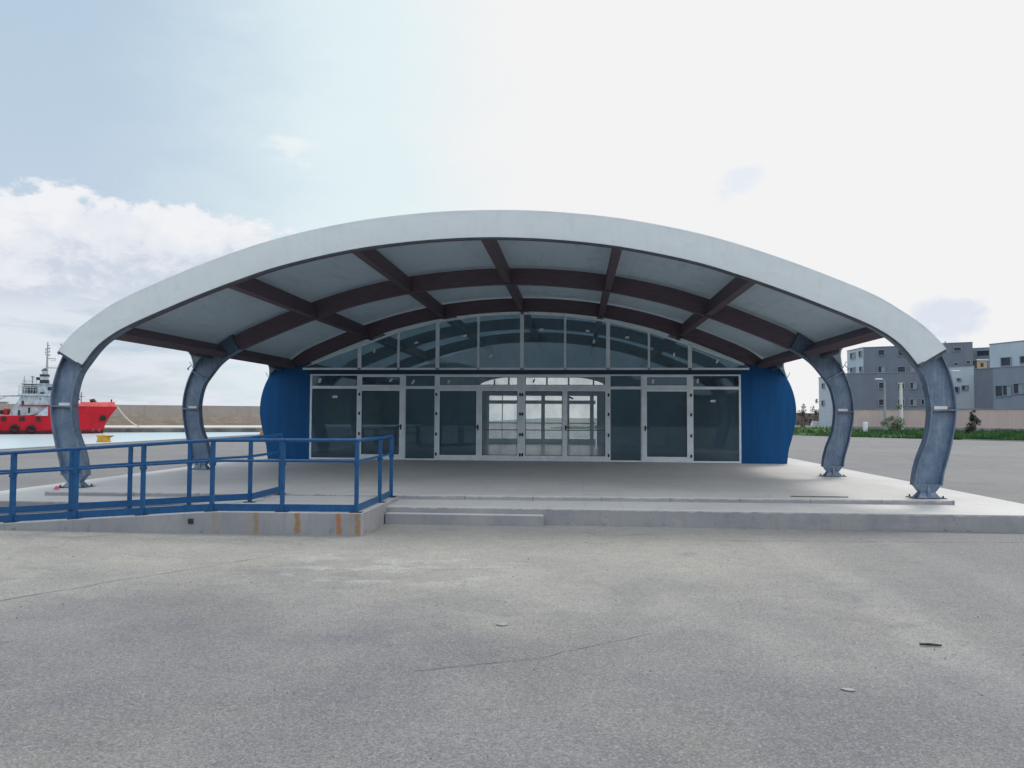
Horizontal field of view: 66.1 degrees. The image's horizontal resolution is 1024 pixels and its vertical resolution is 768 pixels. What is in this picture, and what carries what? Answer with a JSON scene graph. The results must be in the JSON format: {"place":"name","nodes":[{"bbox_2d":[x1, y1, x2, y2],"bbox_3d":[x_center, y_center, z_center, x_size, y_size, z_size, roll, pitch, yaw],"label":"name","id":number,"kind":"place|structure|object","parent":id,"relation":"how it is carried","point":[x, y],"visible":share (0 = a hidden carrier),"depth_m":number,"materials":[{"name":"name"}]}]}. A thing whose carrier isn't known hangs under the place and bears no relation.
{"place":"outdoors","nodes":[
{"label":"outdoors","id":0,"kind":"place"},
{"bbox_2d":[0,418,537,449],"bbox_3d":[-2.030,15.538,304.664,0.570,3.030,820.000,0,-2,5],"label":"quay","id":1,"kind":"structure","parent":0,"point":[125,442],"depth_m":46.11,"materials":[{"name":"concrete"}]},
{"bbox_2d":[96,435,114,441],"bbox_3d":[-23.782,3.188,46.004,0.934,0.419,0.800,0,-2,5],"label":"mooring bollard","id":2,"kind":"object","parent":1,"relation":"on","point":[103,438],"visible":1,"depth_m":45.78,"materials":[{"name":"yellow metal"}]},
{"bbox_2d":[0,416,561,448],"bbox_3d":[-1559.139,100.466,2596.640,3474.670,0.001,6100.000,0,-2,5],"label":"water","id":3,"kind":"structure","parent":0,"point":[21,440],"depth_m":102.64,"materials":[{"name":"grey liquid"}]},
{"bbox_2d":[0,342,116,433],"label":"supply vessel","id":4,"kind":"object","parent":3,"relation":"on","point":[29,413],"visible":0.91,"depth_m":115.43,"materials":[{"name":"red paint"}]},
{"bbox_2d":[117,406,139,427],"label":"mooring rope","id":5,"kind":"object","parent":4,"relation":"attached to","point":[127,418],"visible":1,"depth_m":125.02,"materials":[{"name":"white fabric"}]},
{"bbox_2d":[103,425,262,431],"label":"breakwater ledge","id":6,"kind":"object","parent":3,"relation":"in","point":[180,428],"visible":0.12,"depth_m":133.84,"materials":[{"name":"concrete"}]},
{"bbox_2d":[0,404,260,424],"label":"breakwater wall","id":7,"kind":"structure","parent":6,"relation":"on","point":[172,415],"depth_m":152.26,"materials":[{"name":"stone"}]},
{"bbox_2d":[0,418,1023,767],"bbox_3d":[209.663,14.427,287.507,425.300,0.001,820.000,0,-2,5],"label":"ground","id":8,"kind":"structure","parent":0,"point":[358,646],"depth_m":5.92,"materials":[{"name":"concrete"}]},
{"bbox_2d":[0,495,397,535],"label":"access ramp","id":9,"kind":"structure","parent":8,"relation":"on","point":[368,519],"depth_m":11.27,"materials":[{"name":"concrete"}]},
{"bbox_2d":[0,433,285,514],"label":"handrail","id":10,"kind":"object","parent":9,"relation":"on","point":[249,496],"visible":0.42,"depth_m":12.62,"materials":[{"name":"blue metal"}]},
{"bbox_2d":[0,434,396,522],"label":"handrail","id":11,"kind":"object","parent":9,"relation":"on","point":[211,506],"visible":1,"depth_m":11.39,"materials":[{"name":"blue metal"}]},
{"bbox_2d":[385,512,543,525],"bbox_3d":[-0.749,2.215,12.314,2.485,0.365,0.167,0,-2,5],"label":"concrete step","id":12,"kind":"object","parent":8,"relation":"on","point":[465,519],"visible":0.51,"depth_m":12.24,"materials":[{"name":"grey concrete"}]},
{"bbox_2d":[496,623,507,625],"bbox_3d":[-0.084,1.954,6.400,0.081,0.007,0.080,2,-3,-39],"label":"paper scrap","id":13,"kind":"object","parent":8,"relation":"on","point":[502,624],"visible":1,"depth_m":6.38,"materials":[{"name":"paper"}]},
{"bbox_2d":[0,456,1023,532],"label":"platform","id":14,"kind":"structure","parent":8,"relation":"on","point":[967,512],"depth_m":12.28,"materials":[{"name":"concrete"}]},
{"bbox_2d":[45,443,954,504],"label":"terrace","id":15,"kind":"structure","parent":14,"relation":"on","point":[593,481],"depth_m":15.96,"materials":[{"name":"concrete"}]},
{"bbox_2d":[50,210,956,498],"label":"arched hall","id":16,"kind":"structure","parent":15,"relation":"on","point":[410,332],"depth_m":19.61,"materials":[{"name":"metal"}]},
{"bbox_2d":[309,374,358,458],"bbox_3d":[-5.457,1.002,24.149,1.513,2.604,0.070,0,-2,5],"label":"window","id":17,"kind":"structure","parent":16,"relation":"in","point":[312,387],"depth_m":24.16,"materials":[{"name":"metal"}]},
{"bbox_2d":[358,388,404,459],"bbox_3d":[-3.986,1.207,23.970,1.442,2.188,0.116,0,-2,5],"label":"door","id":18,"kind":"structure","parent":16,"relation":"in","point":[400,456],"depth_m":23.96,"materials":[{"name":"metal"}]},
{"bbox_2d":[359,374,404,387],"bbox_3d":[-3.975,-0.093,24.074,1.442,0.407,0.070,0,-2,5],"label":"window","id":19,"kind":"structure","parent":16,"relation":"in","point":[402,376],"depth_m":24.04,"materials":[{"name":"metal"}]},
{"bbox_2d":[404,374,435,459],"bbox_3d":[-2.795,1.007,23.933,0.932,2.604,0.070,0,-2,5],"label":"window","id":20,"kind":"structure","parent":16,"relation":"in","point":[406,387],"depth_m":23.93,"materials":[{"name":"metal"}]},
{"bbox_2d":[435,388,479,460],"bbox_3d":[-1.661,1.211,23.781,1.347,2.188,0.116,0,-2,5],"label":"door","id":21,"kind":"structure","parent":16,"relation":"in","point":[438,456],"depth_m":23.79,"materials":[{"name":"metal"}]},
{"bbox_2d":[435,374,520,387],"bbox_3d":[-1.019,-0.088,23.833,2.615,0.407,0.070,0,-2,5],"label":"window","id":22,"kind":"structure","parent":16,"relation":"in","point":[438,377],"depth_m":23.81,"materials":[{"name":"metal"}]},
{"bbox_2d":[479,388,520,460],"bbox_3d":[-0.352,1.215,23.734,1.265,2.188,0.162,0,-2,5],"label":"door","id":23,"kind":"structure","parent":16,"relation":"in","point":[517,457],"depth_m":23.68,"materials":[{"name":"metal"}]},
{"bbox_2d":[521,388,564,460],"bbox_3d":[0.936,1.218,23.629,1.314,2.188,0.162,0,-2,5],"label":"door","id":24,"kind":"structure","parent":16,"relation":"in","point":[524,457],"depth_m":23.58,"materials":[{"name":"metal"}]},
{"bbox_2d":[521,374,609,387],"bbox_3d":[1.603,-0.083,23.620,2.639,0.407,0.070,0,-2,5],"label":"window","id":25,"kind":"structure","parent":16,"relation":"in","point":[607,376],"depth_m":23.59,"materials":[{"name":"metal"}]},
{"bbox_2d":[565,388,609,461],"bbox_3d":[2.245,1.219,23.504,1.335,2.188,0.198,0,-2,5],"label":"door","id":26,"kind":"structure","parent":16,"relation":"in","point":[606,458],"depth_m":23.45,"materials":[{"name":"metal"}]},
{"bbox_2d":[610,374,641,461],"bbox_3d":[3.382,1.018,23.430,0.937,2.604,0.070,0,-2,5],"label":"window","id":27,"kind":"structure","parent":16,"relation":"in","point":[611,387],"depth_m":23.41,"materials":[{"name":"metal"}]},
{"bbox_2d":[642,388,691,462],"bbox_3d":[4.583,1.222,23.273,1.477,2.188,0.116,0,-2,5],"label":"door","id":28,"kind":"structure","parent":16,"relation":"in","point":[677,459],"depth_m":23.27,"materials":[{"name":"metal"}]},
{"bbox_2d":[642,374,691,387],"bbox_3d":[4.594,-0.078,23.377,1.477,0.407,0.070,0,-2,5],"label":"window","id":29,"kind":"structure","parent":16,"relation":"in","point":[644,376],"depth_m":23.35,"materials":[{"name":"metal"}]},
{"bbox_2d":[692,375,740,462],"bbox_3d":[6.030,1.022,23.215,1.410,2.604,0.070,0,-2,5],"label":"window","id":30,"kind":"structure","parent":16,"relation":"in","point":[739,376],"depth_m":23.19,"materials":[{"name":"metal"}]},
{"bbox_2d":[791,496,847,497],"bbox_3d":[5.251,1.925,13.449,0.950,0.015,0.035,0,-2,5],"label":"metal strip","id":31,"kind":"object","parent":15,"relation":"on","point":[821,496],"visible":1,"depth_m":13.43,"materials":[{"name":"grey metal"}]},
{"bbox_2d":[795,404,805,425],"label":"bush","id":32,"kind":"object","parent":8,"relation":"on","point":[798,413],"visible":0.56,"depth_m":149.62,"materials":[{"name":"green plant"}]},
{"bbox_2d":[800,407,807,425],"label":"bush","id":33,"kind":"object","parent":8,"relation":"on","point":[802,413],"visible":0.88,"depth_m":147.09,"materials":[{"name":"green plant"}]},
{"bbox_2d":[800,413,818,426],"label":"bush","id":34,"kind":"object","parent":8,"relation":"on","point":[809,420],"visible":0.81,"depth_m":137.92,"materials":[{"name":"green plant"}]},
{"bbox_2d":[810,399,818,420],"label":"bush","id":35,"kind":"object","parent":8,"relation":"on","point":[815,412],"visible":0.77,"depth_m":144.04,"materials":[{"name":"green plant"}]},
{"bbox_2d":[810,421,818,425],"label":"concrete barrier","id":36,"kind":"object","parent":8,"relation":"on","point":[814,423],"visible":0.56,"depth_m":120.15,"materials":[{"name":"white paint"}]},
{"bbox_2d":[840,688,854,691],"bbox_3d":[2.091,1.905,4.905,0.081,0.007,0.050,0,-2,5],"label":"paper scrap","id":37,"kind":"object","parent":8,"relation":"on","point":[849,689],"visible":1,"depth_m":4.90,"materials":[{"name":"paper"}]},
{"bbox_2d":[818,372,925,426],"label":"apartment building","id":38,"kind":"structure","parent":8,"relation":"on","point":[867,390],"depth_m":104.29,"materials":[{"name":"grey paint"}]},
{"bbox_2d":[878,399,882,405],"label":"window","id":39,"kind":"structure","parent":38,"relation":"in","point":[880,401],"depth_m":104.01,"materials":[{"name":"grey glass"}]},
{"bbox_2d":[878,382,885,388],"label":"window","id":40,"kind":"structure","parent":38,"relation":"in","point":[880,384],"depth_m":104.04,"materials":[{"name":"grey glass"}]},
{"bbox_2d":[897,382,904,388],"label":"window","id":41,"kind":"structure","parent":38,"relation":"in","point":[903,385],"depth_m":102.74,"materials":[{"name":"grey glass"}]},
{"bbox_2d":[909,382,916,388],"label":"window","id":42,"kind":"structure","parent":38,"relation":"in","point":[913,385],"depth_m":102.05,"materials":[{"name":"grey glass"}]},
{"bbox_2d":[909,399,916,405],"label":"window","id":43,"kind":"structure","parent":38,"relation":"in","point":[913,402],"depth_m":102.00,"materials":[{"name":"grey glass"}]},
{"bbox_2d":[875,378,886,429],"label":"street lamp","id":44,"kind":"object","parent":8,"relation":"on","point":[884,406],"visible":0.93,"depth_m":80.05,"materials":[{"name":"grey metal"}]},
{"bbox_2d":[847,346,915,372],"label":"apartment building","id":45,"kind":"structure","parent":8,"relation":"on","point":[877,359],"depth_m":110.52,"materials":[{"name":"grey paint"}]},
{"bbox_2d":[850,352,855,358],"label":"window","id":46,"kind":"structure","parent":45,"relation":"in","point":[852,355],"depth_m":114.88,"materials":[{"name":"grey glass"}]},
{"bbox_2d":[850,367,855,372],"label":"window","id":47,"kind":"structure","parent":45,"relation":"in","point":[852,369],"depth_m":115.27,"materials":[{"name":"grey glass"}]},
{"bbox_2d":[878,349,884,355],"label":"window","id":48,"kind":"structure","parent":45,"relation":"in","point":[881,352],"depth_m":110.23,"materials":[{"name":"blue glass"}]},
{"bbox_2d":[878,366,885,371],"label":"window","id":49,"kind":"structure","parent":45,"relation":"in","point":[880,368],"depth_m":110.13,"materials":[{"name":"grey glass"}]},
{"bbox_2d":[897,366,905,371],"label":"window","id":50,"kind":"structure","parent":45,"relation":"in","point":[899,368],"depth_m":108.92,"materials":[{"name":"grey glass"}]},
{"bbox_2d":[898,383,903,429],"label":"pole","id":51,"kind":"object","parent":8,"relation":"on","point":[900,401],"visible":0.68,"depth_m":80.01,"materials":[{"name":"white metal"}]},
{"bbox_2d":[919,642,941,645],"bbox_3d":[3.120,1.939,5.870,0.152,0.024,0.028,0,-2,10],"label":"stick","id":52,"kind":"object","parent":8,"relation":"on","point":[930,644],"visible":1,"depth_m":5.86,"materials":[{"name":"wood"}]},
{"bbox_2d":[853,408,1023,430],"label":"perimeter wall","id":53,"kind":"structure","parent":8,"relation":"on","point":[1009,419],"depth_m":77.49,"materials":[{"name":"concrete"}]},
{"bbox_2d":[942,342,972,365],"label":"apartment building","id":54,"kind":"structure","parent":8,"relation":"on","point":[960,354],"depth_m":125.44,"materials":[{"name":"grey paint"}]},
{"bbox_2d":[953,347,961,350],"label":"window","id":55,"kind":"structure","parent":54,"relation":"in","point":[954,348],"depth_m":125.61,"materials":[{"name":"grey glass"}]},
{"bbox_2d":[973,359,988,368],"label":"house","id":56,"kind":"structure","parent":8,"relation":"on","point":[979,363],"depth_m":126.05,"materials":[{"name":"white paint"}]},
{"bbox_2d":[962,439,1023,441],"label":"kerb","id":57,"kind":"structure","parent":8,"relation":"on","point":[993,440],"depth_m":59.58,"materials":[{"name":"concrete"}]},
{"bbox_2d":[973,366,1023,408],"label":"apartment building","id":58,"kind":"structure","parent":8,"relation":"on","point":[998,387],"depth_m":93.39,"materials":[{"name":"grey paint"}]},
{"bbox_2d":[995,385,1003,396],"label":"window","id":59,"kind":"structure","parent":58,"relation":"in","point":[998,388],"depth_m":93.39,"materials":[{"name":"grey glass"}]},
{"bbox_2d":[1002,385,1011,395],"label":"window","id":60,"kind":"structure","parent":58,"relation":"in","point":[1007,388],"depth_m":92.40,"materials":[{"name":"grey glass"}]},
{"bbox_2d":[1012,383,1023,393],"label":"window","id":61,"kind":"structure","parent":58,"relation":"in","point":[1018,388],"depth_m":91.12,"materials":[{"name":"grey glass"}]},
{"bbox_2d":[989,340,1023,367],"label":"apartment building","id":62,"kind":"structure","parent":8,"relation":"on","point":[1004,354],"depth_m":96.80,"materials":[{"name":"paint"}]},
{"bbox_2d":[1000,357,1011,366],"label":"window","id":63,"kind":"structure","parent":62,"relation":"in","point":[1004,361],"depth_m":96.90,"materials":[{"name":"grey glass"}]},
{"bbox_2d":[1019,356,1023,363],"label":"window","id":64,"kind":"structure","parent":62,"relation":"in","point":[1021,358],"depth_m":94.82,"materials":[{"name":"grey glass"}]},
{"bbox_2d":[0,0,1023,417],"label":"sky","id":65,"kind":"structure","parent":0,"point":[876,147],"materials":[{"name":"white"}]},
{"bbox_2d":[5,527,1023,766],"bbox_3d":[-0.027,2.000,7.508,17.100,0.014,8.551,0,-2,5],"label":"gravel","id":66,"kind":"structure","parent":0,"point":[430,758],"depth_m":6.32,"materials":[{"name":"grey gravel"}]},
{"bbox_2d":[550,425,1023,440],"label":"bank","id":67,"kind":"structure","parent":0,"point":[818,432],"depth_m":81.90,"materials":[{"name":"green plant"}]},
{"bbox_2d":[863,422,867,431],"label":"litter bin","id":68,"kind":"object","parent":67,"relation":"on","point":[865,425],"visible":0.87,"depth_m":77.83,"materials":[{"name":"white paint"}]},
{"bbox_2d":[880,404,905,430],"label":"bush","id":69,"kind":"object","parent":67,"relation":"on","point":[895,423],"visible":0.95,"depth_m":76.85,"materials":[{"name":"green plant"}]},
{"bbox_2d":[964,409,980,435],"bbox_3d":[36.877,3.208,63.048,1.247,2.377,1.226,2,-3,-39],"label":"sapling tree","id":70,"kind":"object","parent":67,"relation":"on","point":[973,421],"visible":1,"depth_m":63.03,"materials":[{"name":"green plant"}]},
{"bbox_2d":[795,413,818,424],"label":"boundary wall","id":71,"kind":"structure","parent":0,"point":[806,415],"depth_m":168.14,"materials":[{"name":"beige concrete"}]},
{"bbox_2d":[948,365,973,408],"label":"apartment building","id":72,"kind":"structure","parent":0,"point":[963,380],"depth_m":102.06,"materials":[{"name":"white paint"}]},
{"bbox_2d":[955,386,959,392],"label":"window","id":73,"kind":"structure","parent":72,"relation":"in","point":[957,389],"depth_m":102.60,"materials":[{"name":"glass"}]},
{"bbox_2d":[961,385,968,390],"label":"window","id":74,"kind":"structure","parent":72,"relation":"in","point":[963,387],"depth_m":102.00,"materials":[{"name":"glass"}]},
{"bbox_2d":[973,347,989,367],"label":"apartment building","id":75,"kind":"structure","parent":0,"point":[982,353],"depth_m":129.40,"materials":[{"name":"grey paint"}]},
{"bbox_2d":[976,350,989,356],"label":"window","id":76,"kind":"structure","parent":75,"relation":"in","point":[979,353],"depth_m":129.41,"materials":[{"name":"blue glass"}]}
]}

